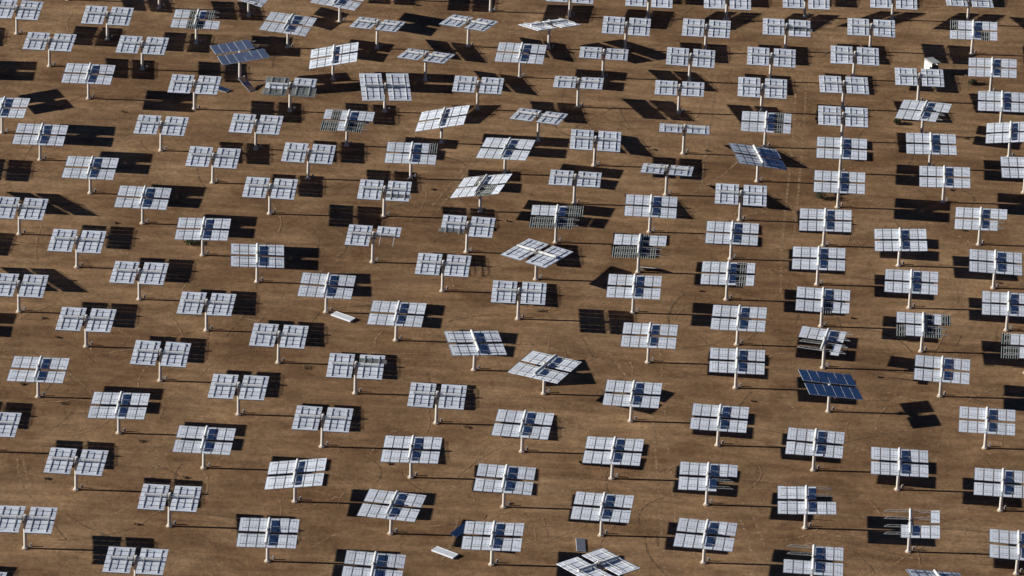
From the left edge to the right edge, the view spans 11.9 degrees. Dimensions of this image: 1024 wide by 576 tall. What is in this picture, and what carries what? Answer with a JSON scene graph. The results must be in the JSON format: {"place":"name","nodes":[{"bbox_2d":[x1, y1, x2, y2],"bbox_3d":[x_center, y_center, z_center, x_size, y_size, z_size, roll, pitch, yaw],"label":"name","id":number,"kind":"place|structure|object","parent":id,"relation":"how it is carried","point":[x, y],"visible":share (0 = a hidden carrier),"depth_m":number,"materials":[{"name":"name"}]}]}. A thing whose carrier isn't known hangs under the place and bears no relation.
{"place":"outdoors","nodes":[
{"label":"outdoors","id":0,"kind":"place"},
{"bbox_2d":[0,0,1023,575],"bbox_3d":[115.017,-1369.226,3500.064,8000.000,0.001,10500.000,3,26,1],"label":"ground","id":1,"kind":"structure","parent":0,"point":[580,306],"depth_m":635.29,"materials":[{"name":"brown soil"}]},
{"bbox_2d":[0,273,48,312],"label":"heliostat","id":2,"kind":"object","parent":1,"relation":"on","point":[31,286],"visible":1,"depth_m":623.61,"materials":[{"name":"metal"}]},
{"bbox_2d":[0,196,48,235],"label":"heliostat","id":3,"kind":"object","parent":1,"relation":"on","point":[32,209],"visible":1,"depth_m":644.49,"materials":[{"name":"metal"}]},
{"bbox_2d":[0,505,57,549],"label":"heliostat","id":4,"kind":"object","parent":1,"relation":"on","point":[41,520],"visible":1,"depth_m":567.75,"materials":[{"name":"metal"}]},
{"bbox_2d":[6,355,69,397],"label":"heliostat","id":5,"kind":"object","parent":1,"relation":"on","point":[38,375],"visible":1,"depth_m":603.00,"materials":[{"name":"metal"}]},
{"bbox_2d":[12,123,67,160],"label":"heliostat","id":6,"kind":"object","parent":1,"relation":"on","point":[40,138],"visible":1,"depth_m":666.67,"materials":[{"name":"metal"}]},
{"bbox_2d":[43,447,108,490],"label":"heliostat","id":7,"kind":"object","parent":1,"relation":"on","point":[86,463],"visible":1,"depth_m":581.10,"materials":[{"name":"metal"}]},
{"bbox_2d":[47,229,105,268],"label":"heliostat","id":8,"kind":"object","parent":1,"relation":"on","point":[90,242],"visible":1,"depth_m":636.09,"materials":[{"name":"metal"}]},
{"bbox_2d":[55,307,116,347],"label":"heliostat","id":9,"kind":"object","parent":1,"relation":"on","point":[73,318],"visible":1,"depth_m":615.45,"materials":[{"name":"metal"}]},
{"bbox_2d":[61,63,115,99],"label":"heliostat","id":10,"kind":"object","parent":1,"relation":"on","point":[88,78],"visible":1,"depth_m":686.00,"materials":[{"name":"mirror"}]},
{"bbox_2d":[61,155,118,194],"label":"heliostat","id":11,"kind":"object","parent":1,"relation":"on","point":[90,172],"visible":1,"depth_m":657.43,"materials":[{"name":"metal"}]},
{"bbox_2d":[81,5,133,40],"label":"heliostat","id":12,"kind":"object","parent":1,"relation":"on","point":[118,16],"visible":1,"depth_m":704.65,"materials":[{"name":"metal"}]},
{"bbox_2d":[87,391,149,434],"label":"heliostat","id":13,"kind":"object","parent":1,"relation":"on","point":[118,412],"visible":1,"depth_m":595.13,"materials":[{"name":"metal"}]},
{"bbox_2d":[102,546,168,575],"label":"heliostat","id":14,"kind":"object","parent":1,"relation":"on","point":[151,561],"visible":1,"depth_m":559.88,"materials":[{"name":"metal"}]},
{"bbox_2d":[109,261,168,300],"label":"heliostat","id":15,"kind":"object","parent":1,"relation":"on","point":[126,272],"visible":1,"depth_m":628.21,"materials":[{"name":"metal"}]},
{"bbox_2d":[114,185,171,224],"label":"heliostat","id":16,"kind":"object","parent":1,"relation":"on","point":[142,193],"visible":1,"depth_m":649.53,"materials":[{"name":"mirror"}]},
{"bbox_2d":[130,340,190,381],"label":"heliostat","id":17,"kind":"object","parent":1,"relation":"on","point":[171,354],"visible":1,"depth_m":607.65,"materials":[{"name":"metal"}]},
{"bbox_2d":[133,114,188,151],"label":"heliostat","id":18,"kind":"object","parent":1,"relation":"on","point":[151,124],"visible":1,"depth_m":670.40,"materials":[{"name":"metal"}]},
{"bbox_2d":[137,483,201,527],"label":"heliostat","id":19,"kind":"object","parent":1,"relation":"on","point":[181,498],"visible":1,"depth_m":573.85,"materials":[{"name":"metal"}]},
{"bbox_2d":[167,74,220,109],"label":"heliostat","id":20,"kind":"object","parent":1,"relation":"on","point":[202,85],"visible":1,"depth_m":683.50,"materials":[{"name":"metal"}]},
{"bbox_2d":[174,217,230,256],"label":"heliostat","id":21,"kind":"object","parent":1,"relation":"on","point":[203,224],"visible":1,"depth_m":641.39,"materials":[{"name":"mirror"}]},
{"bbox_2d":[172,425,235,469],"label":"heliostat","id":22,"kind":"object","parent":1,"relation":"on","point":[204,445],"visible":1,"depth_m":587.84,"materials":[{"name":"metal"}]},
{"bbox_2d":[176,291,235,331],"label":"heliostat","id":23,"kind":"object","parent":1,"relation":"on","point":[216,304],"visible":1,"depth_m":620.85,"materials":[{"name":"metal"}]},
{"bbox_2d":[185,146,240,183],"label":"heliostat","id":24,"kind":"object","parent":1,"relation":"on","point":[200,156],"visible":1,"depth_m":661.46,"materials":[{"name":"metal"}]},
{"bbox_2d":[208,374,268,415],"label":"heliostat","id":25,"kind":"object","parent":1,"relation":"on","point":[249,387],"visible":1,"depth_m":600.27,"materials":[{"name":"metal"}]},
{"bbox_2d":[210,39,269,80],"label":"heliostat","id":26,"kind":"object","parent":1,"relation":"on","point":[239,57],"visible":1,"depth_m":693.17,"materials":[{"name":"mirror"}]},
{"bbox_2d":[229,113,283,149],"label":"heliostat","id":27,"kind":"object","parent":1,"relation":"on","point":[264,125],"visible":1,"depth_m":672.01,"materials":[{"name":"metal"}]},
{"bbox_2d":[231,243,283,282],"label":"heliostat","id":28,"kind":"object","parent":1,"relation":"on","point":[257,250],"visible":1,"depth_m":634.68,"materials":[{"name":"metal"}]},
{"bbox_2d":[236,517,299,562],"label":"heliostat","id":29,"kind":"object","parent":1,"relation":"on","point":[267,540],"visible":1,"depth_m":567.60,"materials":[{"name":"metal"}]},
{"bbox_2d":[242,177,297,214],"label":"heliostat","id":30,"kind":"object","parent":1,"relation":"on","point":[258,187],"visible":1,"depth_m":653.20,"materials":[{"name":"metal"}]},
{"bbox_2d":[249,323,308,363],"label":"heliostat","id":31,"kind":"object","parent":1,"relation":"on","point":[291,337],"visible":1,"depth_m":613.41,"materials":[{"name":"metal"}]},
{"bbox_2d":[259,12,316,48],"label":"heliostat","id":32,"kind":"object","parent":1,"relation":"on","point":[287,28],"visible":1,"depth_m":704.75,"materials":[{"name":"metal"}]},
{"bbox_2d":[261,76,316,112],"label":"heliostat","id":33,"kind":"object","parent":1,"relation":"on","point":[278,86],"visible":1,"depth_m":684.08,"materials":[{"name":"metal"}]},
{"bbox_2d":[264,458,326,502],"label":"heliostat","id":34,"kind":"object","parent":1,"relation":"on","point":[295,468],"visible":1,"depth_m":580.87,"materials":[{"name":"metal"}]},
{"bbox_2d":[281,142,335,179],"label":"heliostat","id":35,"kind":"object","parent":1,"relation":"on","point":[317,153],"visible":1,"depth_m":663.87,"materials":[{"name":"metal"}]},
{"bbox_2d":[292,405,352,447],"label":"heliostat","id":36,"kind":"object","parent":1,"relation":"on","point":[334,419],"visible":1,"depth_m":593.45,"materials":[{"name":"metal"}]},
{"bbox_2d":[297,273,355,313],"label":"heliostat","id":37,"kind":"object","parent":1,"relation":"on","point":[327,280],"visible":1,"depth_m":627.41,"materials":[{"name":"metal"}]},
{"bbox_2d":[309,42,358,80],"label":"heliostat","id":38,"kind":"object","parent":1,"relation":"on","point":[333,60],"visible":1,"depth_m":695.01,"materials":[{"name":"mirror"}]},
{"bbox_2d":[320,109,374,146],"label":"heliostat","id":39,"kind":"object","parent":1,"relation":"on","point":[347,125],"visible":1,"depth_m":674.91,"materials":[{"name":"metal"}]},
{"bbox_2d":[326,353,386,394],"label":"heliostat","id":40,"kind":"object","parent":1,"relation":"on","point":[343,365],"visible":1,"depth_m":606.58,"materials":[{"name":"metal"}]},
{"bbox_2d":[341,550,405,575],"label":"heliostat","id":41,"kind":"object","parent":1,"relation":"on","point":[374,559],"visible":1,"depth_m":561.63,"materials":[{"name":"mirror"}]},
{"bbox_2d":[357,179,411,216],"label":"heliostat","id":42,"kind":"object","parent":1,"relation":"on","point":[397,191],"visible":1,"depth_m":653.95,"materials":[{"name":"metal"}]},
{"bbox_2d":[359,73,411,112],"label":"heliostat","id":43,"kind":"object","parent":1,"relation":"on","point":[375,88],"visible":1,"depth_m":685.26,"materials":[{"name":"metal"}]},
{"bbox_2d":[357,489,426,534],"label":"heliostat","id":44,"kind":"object","parent":1,"relation":"on","point":[391,512],"visible":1,"depth_m":574.56,"materials":[{"name":"metal"}]},
{"bbox_2d":[367,300,426,341],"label":"heliostat","id":45,"kind":"object","parent":1,"relation":"on","point":[397,319],"visible":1,"depth_m":620.80,"materials":[{"name":"metal"}]},
{"bbox_2d":[380,435,441,478],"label":"heliostat","id":46,"kind":"object","parent":1,"relation":"on","point":[411,443],"visible":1,"depth_m":587.63,"materials":[{"name":"mirror"}]},
{"bbox_2d":[384,141,437,179],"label":"heliostat","id":47,"kind":"object","parent":1,"relation":"on","point":[411,157],"visible":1,"depth_m":665.75,"materials":[{"name":"metal"}]},
{"bbox_2d":[407,382,466,424],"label":"heliostat","id":48,"kind":"object","parent":1,"relation":"on","point":[448,396],"visible":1,"depth_m":600.15,"materials":[{"name":"metal"}]},
{"bbox_2d":[415,105,469,143],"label":"heliostat","id":49,"kind":"object","parent":1,"relation":"on","point":[442,122],"visible":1,"depth_m":676.52,"materials":[{"name":"metal"}]},
{"bbox_2d":[415,253,470,292],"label":"heliostat","id":50,"kind":"object","parent":1,"relation":"on","point":[430,264],"visible":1,"depth_m":633.81,"materials":[{"name":"metal"}]},
{"bbox_2d":[438,214,495,253],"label":"heliostat","id":51,"kind":"object","parent":1,"relation":"on","point":[480,227],"visible":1,"depth_m":644.85,"materials":[{"name":"mirror"}]},
{"bbox_2d":[444,329,506,371],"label":"heliostat","id":52,"kind":"object","parent":1,"relation":"on","point":[474,349],"visible":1,"depth_m":613.88,"materials":[{"name":"metal"}]},
{"bbox_2d":[450,174,511,212],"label":"heliostat","id":53,"kind":"object","parent":1,"relation":"on","point":[482,181],"visible":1,"depth_m":656.75,"materials":[{"name":"metal"}]},
{"bbox_2d":[461,520,524,565],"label":"heliostat","id":54,"kind":"object","parent":1,"relation":"on","point":[492,543],"visible":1,"depth_m":568.83,"materials":[{"name":"metal"}]},
{"bbox_2d":[473,463,535,508],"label":"heliostat","id":55,"kind":"object","parent":1,"relation":"on","point":[505,473],"visible":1,"depth_m":581.73,"materials":[{"name":"metal"}]},
{"bbox_2d":[476,137,535,174],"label":"heliostat","id":56,"kind":"object","parent":1,"relation":"on","point":[505,153],"visible":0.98,"depth_m":667.95,"materials":[{"name":"metal"}]},
{"bbox_2d":[0,0,1023,575],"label":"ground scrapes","id":57,"kind":"object","parent":1,"relation":"on","point":[496,314],"visible":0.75,"depth_m":625.20,"materials":[{"name":"brown soil"}]},
{"bbox_2d":[491,280,546,319],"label":"heliostat","id":58,"kind":"object","parent":1,"relation":"on","point":[533,293],"visible":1,"depth_m":627.27,"materials":[{"name":"metal"}]},
{"bbox_2d":[494,42,546,78],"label":"heliostat","id":59,"kind":"object","parent":1,"relation":"on","point":[520,57],"visible":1,"depth_m":698.49,"materials":[{"name":"metal"}]},
{"bbox_2d":[491,409,554,452],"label":"heliostat","id":60,"kind":"object","parent":1,"relation":"on","point":[522,431],"visible":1,"depth_m":594.51,"materials":[{"name":"metal"}]},
{"bbox_2d":[500,238,572,280],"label":"heliostat","id":61,"kind":"object","parent":1,"relation":"on","point":[542,259],"visible":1,"depth_m":638.21,"materials":[{"name":"metal"}]},
{"bbox_2d":[508,350,581,394],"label":"heliostat","id":62,"kind":"object","parent":1,"relation":"on","point":[543,372],"visible":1,"depth_m":608.58,"materials":[{"name":"metal"}]},
{"bbox_2d":[529,204,583,243],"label":"heliostat","id":63,"kind":"object","parent":1,"relation":"on","point":[556,222],"visible":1,"depth_m":649.32,"materials":[{"name":"mirror"}]},
{"bbox_2d":[570,129,620,166],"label":"heliostat","id":64,"kind":"object","parent":1,"relation":"on","point":[606,141],"visible":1,"depth_m":671.38,"materials":[{"name":"mirror"}]},
{"bbox_2d":[556,548,640,575],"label":"heliostat","id":65,"kind":"object","parent":1,"relation":"on","point":[608,560],"visible":1,"depth_m":563.25,"materials":[{"name":"metal"}]},
{"bbox_2d":[570,491,633,536],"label":"heliostat","id":66,"kind":"object","parent":1,"relation":"on","point":[602,501],"visible":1,"depth_m":576.27,"materials":[{"name":"metal"}]},
{"bbox_2d":[582,436,643,479],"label":"heliostat","id":67,"kind":"object","parent":1,"relation":"on","point":[613,457],"visible":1,"depth_m":589.17,"materials":[{"name":"metal"}]},
{"bbox_2d":[602,380,662,422],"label":"heliostat","id":68,"kind":"object","parent":1,"relation":"on","point":[632,399],"visible":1,"depth_m":603.09,"materials":[{"name":"metal"}]},
{"bbox_2d":[606,273,661,313],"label":"heliostat","id":69,"kind":"object","parent":1,"relation":"on","point":[634,281],"visible":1,"depth_m":630.68,"materials":[{"name":"metal"}]},
{"bbox_2d":[612,233,666,273],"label":"heliostat","id":70,"kind":"object","parent":1,"relation":"on","point":[639,251],"visible":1,"depth_m":641.93,"materials":[{"name":"metal"}]},
{"bbox_2d":[620,322,677,363],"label":"heliostat","id":71,"kind":"object","parent":1,"relation":"on","point":[649,341],"visible":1,"depth_m":617.83,"materials":[{"name":"metal"}]},
{"bbox_2d":[624,194,677,232],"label":"heliostat","id":72,"kind":"object","parent":1,"relation":"on","point":[650,201],"visible":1,"depth_m":653.17,"materials":[{"name":"mirror"}]},
{"bbox_2d":[673,518,737,563],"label":"heliostat","id":73,"kind":"object","parent":1,"relation":"on","point":[704,541],"visible":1,"depth_m":571.05,"materials":[{"name":"mirror"}]},
{"bbox_2d":[678,462,737,505],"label":"heliostat","id":74,"kind":"object","parent":1,"relation":"on","point":[707,483],"visible":1,"depth_m":584.56,"materials":[{"name":"metal"}]},
{"bbox_2d":[689,403,748,446],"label":"heliostat","id":75,"kind":"object","parent":1,"relation":"on","point":[719,423],"visible":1,"depth_m":598.14,"materials":[{"name":"metal"}]},
{"bbox_2d":[700,261,755,300],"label":"heliostat","id":76,"kind":"object","parent":1,"relation":"on","point":[727,279],"visible":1,"depth_m":635.26,"materials":[{"name":"metal"}]},
{"bbox_2d":[705,221,758,259],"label":"heliostat","id":77,"kind":"object","parent":1,"relation":"on","point":[732,238],"visible":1,"depth_m":646.46,"materials":[{"name":"metal"}]},
{"bbox_2d":[709,347,764,388],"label":"heliostat","id":78,"kind":"object","parent":1,"relation":"on","point":[737,366],"visible":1,"depth_m":612.47,"materials":[{"name":"metal"}]},
{"bbox_2d":[710,305,766,345],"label":"heliostat","id":79,"kind":"object","parent":1,"relation":"on","point":[738,323],"visible":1,"depth_m":623.38,"materials":[{"name":"metal"}]},
{"bbox_2d":[715,183,766,221],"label":"heliostat","id":80,"kind":"object","parent":1,"relation":"on","point":[730,194],"visible":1,"depth_m":657.07,"materials":[{"name":"metal"}]},
{"bbox_2d":[729,143,786,182],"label":"heliostat","id":81,"kind":"object","parent":1,"relation":"on","point":[757,160],"visible":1,"depth_m":668.95,"materials":[{"name":"mirror"}]},
{"bbox_2d":[738,77,786,111],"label":"heliostat","id":82,"kind":"object","parent":1,"relation":"on","point":[771,88],"visible":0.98,"depth_m":690.00,"materials":[{"name":"metal"}]},
{"bbox_2d":[740,111,791,147],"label":"heliostat","id":83,"kind":"object","parent":1,"relation":"on","point":[766,118],"visible":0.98,"depth_m":679.69,"materials":[{"name":"metal"}]},
{"bbox_2d":[777,485,835,529],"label":"heliostat","id":84,"kind":"object","parent":1,"relation":"on","point":[806,506],"visible":1,"depth_m":578.81,"materials":[{"name":"mirror"}]},
{"bbox_2d":[783,544,843,575],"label":"heliostat","id":85,"kind":"object","parent":1,"relation":"on","point":[812,567],"visible":1,"depth_m":565.44,"materials":[{"name":"metal"}]},
{"bbox_2d":[785,427,844,471],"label":"heliostat","id":86,"kind":"object","parent":1,"relation":"on","point":[815,437],"visible":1,"depth_m":593.17,"materials":[{"name":"mirror"}]},
{"bbox_2d":[792,246,845,285],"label":"heliostat","id":87,"kind":"object","parent":1,"relation":"on","point":[818,263],"visible":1,"depth_m":640.44,"materials":[{"name":"metal"}]},
{"bbox_2d":[795,287,849,327],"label":"heliostat","id":88,"kind":"object","parent":1,"relation":"on","point":[823,305],"visible":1,"depth_m":629.08,"materials":[{"name":"metal"}]},
{"bbox_2d":[799,208,851,246],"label":"heliostat","id":89,"kind":"object","parent":1,"relation":"on","point":[825,224],"visible":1,"depth_m":651.19,"materials":[{"name":"metal"}]},
{"bbox_2d":[798,369,862,412],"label":"heliostat","id":90,"kind":"object","parent":1,"relation":"on","point":[829,390],"visible":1,"depth_m":607.37,"materials":[{"name":"mirror"}]},
{"bbox_2d":[813,170,864,208],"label":"heliostat","id":91,"kind":"object","parent":1,"relation":"on","point":[839,186],"visible":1,"depth_m":662.46,"materials":[{"name":"metal"}]},
{"bbox_2d":[816,136,866,171],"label":"heliostat","id":92,"kind":"object","parent":1,"relation":"on","point":[841,153],"visible":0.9,"depth_m":672.52,"materials":[{"name":"metal"}]},
{"bbox_2d":[818,105,867,137],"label":"heliostat","id":93,"kind":"object","parent":1,"relation":"on","point":[835,116],"visible":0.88,"depth_m":682.04,"materials":[{"name":"metal"}]},
{"bbox_2d":[871,447,928,490],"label":"heliostat","id":94,"kind":"object","parent":1,"relation":"on","point":[899,468],"visible":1,"depth_m":589.56,"materials":[{"name":"metal"}]},
{"bbox_2d":[874,227,927,266],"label":"heliostat","id":95,"kind":"object","parent":1,"relation":"on","point":[900,234],"visible":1,"depth_m":646.58,"materials":[{"name":"metal"}]},
{"bbox_2d":[884,269,937,308],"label":"heliostat","id":96,"kind":"object","parent":1,"relation":"on","point":[911,287],"visible":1,"depth_m":634.72,"materials":[{"name":"metal"}]},
{"bbox_2d":[896,312,950,352],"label":"heliostat","id":97,"kind":"object","parent":1,"relation":"on","point":[922,330],"visible":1,"depth_m":623.99,"materials":[{"name":"metal"}]},
{"bbox_2d":[906,132,956,169],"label":"heliostat","id":98,"kind":"object","parent":1,"relation":"on","point":[930,148],"visible":0.89,"depth_m":675.09,"materials":[{"name":"metal"}]},
{"bbox_2d":[914,355,969,397],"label":"heliostat","id":99,"kind":"object","parent":1,"relation":"on","point":[942,375],"visible":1,"depth_m":612.41,"materials":[{"name":"metal"}]},
{"bbox_2d":[919,165,969,203],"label":"heliostat","id":100,"kind":"object","parent":1,"relation":"on","point":[944,181],"visible":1,"depth_m":665.30,"materials":[{"name":"metal"}]},
{"bbox_2d":[954,207,1006,245],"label":"heliostat","id":101,"kind":"object","parent":1,"relation":"on","point":[981,214],"visible":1,"depth_m":653.62,"materials":[{"name":"metal"}]},
{"bbox_2d":[958,406,1015,449],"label":"heliostat","id":102,"kind":"object","parent":1,"relation":"on","point":[987,426],"visible":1,"depth_m":600.16,"materials":[{"name":"metal"}]},
{"bbox_2d":[968,57,1016,91],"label":"heliostat","id":103,"kind":"object","parent":1,"relation":"on","point":[992,63],"visible":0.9,"depth_m":700.10,"materials":[{"name":"metal"}]},
{"bbox_2d":[969,249,1021,289],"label":"heliostat","id":104,"kind":"object","parent":1,"relation":"on","point":[995,267],"visible":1,"depth_m":641.48,"materials":[{"name":"metal"}]},
{"bbox_2d":[973,468,1023,511],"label":"heliostat","id":105,"kind":"object","parent":1,"relation":"on","point":[1002,489],"visible":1,"depth_m":585.65,"materials":[{"name":"metal"}]},
{"bbox_2d":[982,291,1023,331],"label":"heliostat","id":106,"kind":"object","parent":1,"relation":"on","point":[1008,309],"visible":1,"depth_m":630.34,"materials":[{"name":"metal"}]},
{"bbox_2d":[989,529,1023,575],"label":"heliostat","id":107,"kind":"object","parent":1,"relation":"on","point":[1016,553],"visible":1,"depth_m":571.86,"materials":[{"name":"metal"}]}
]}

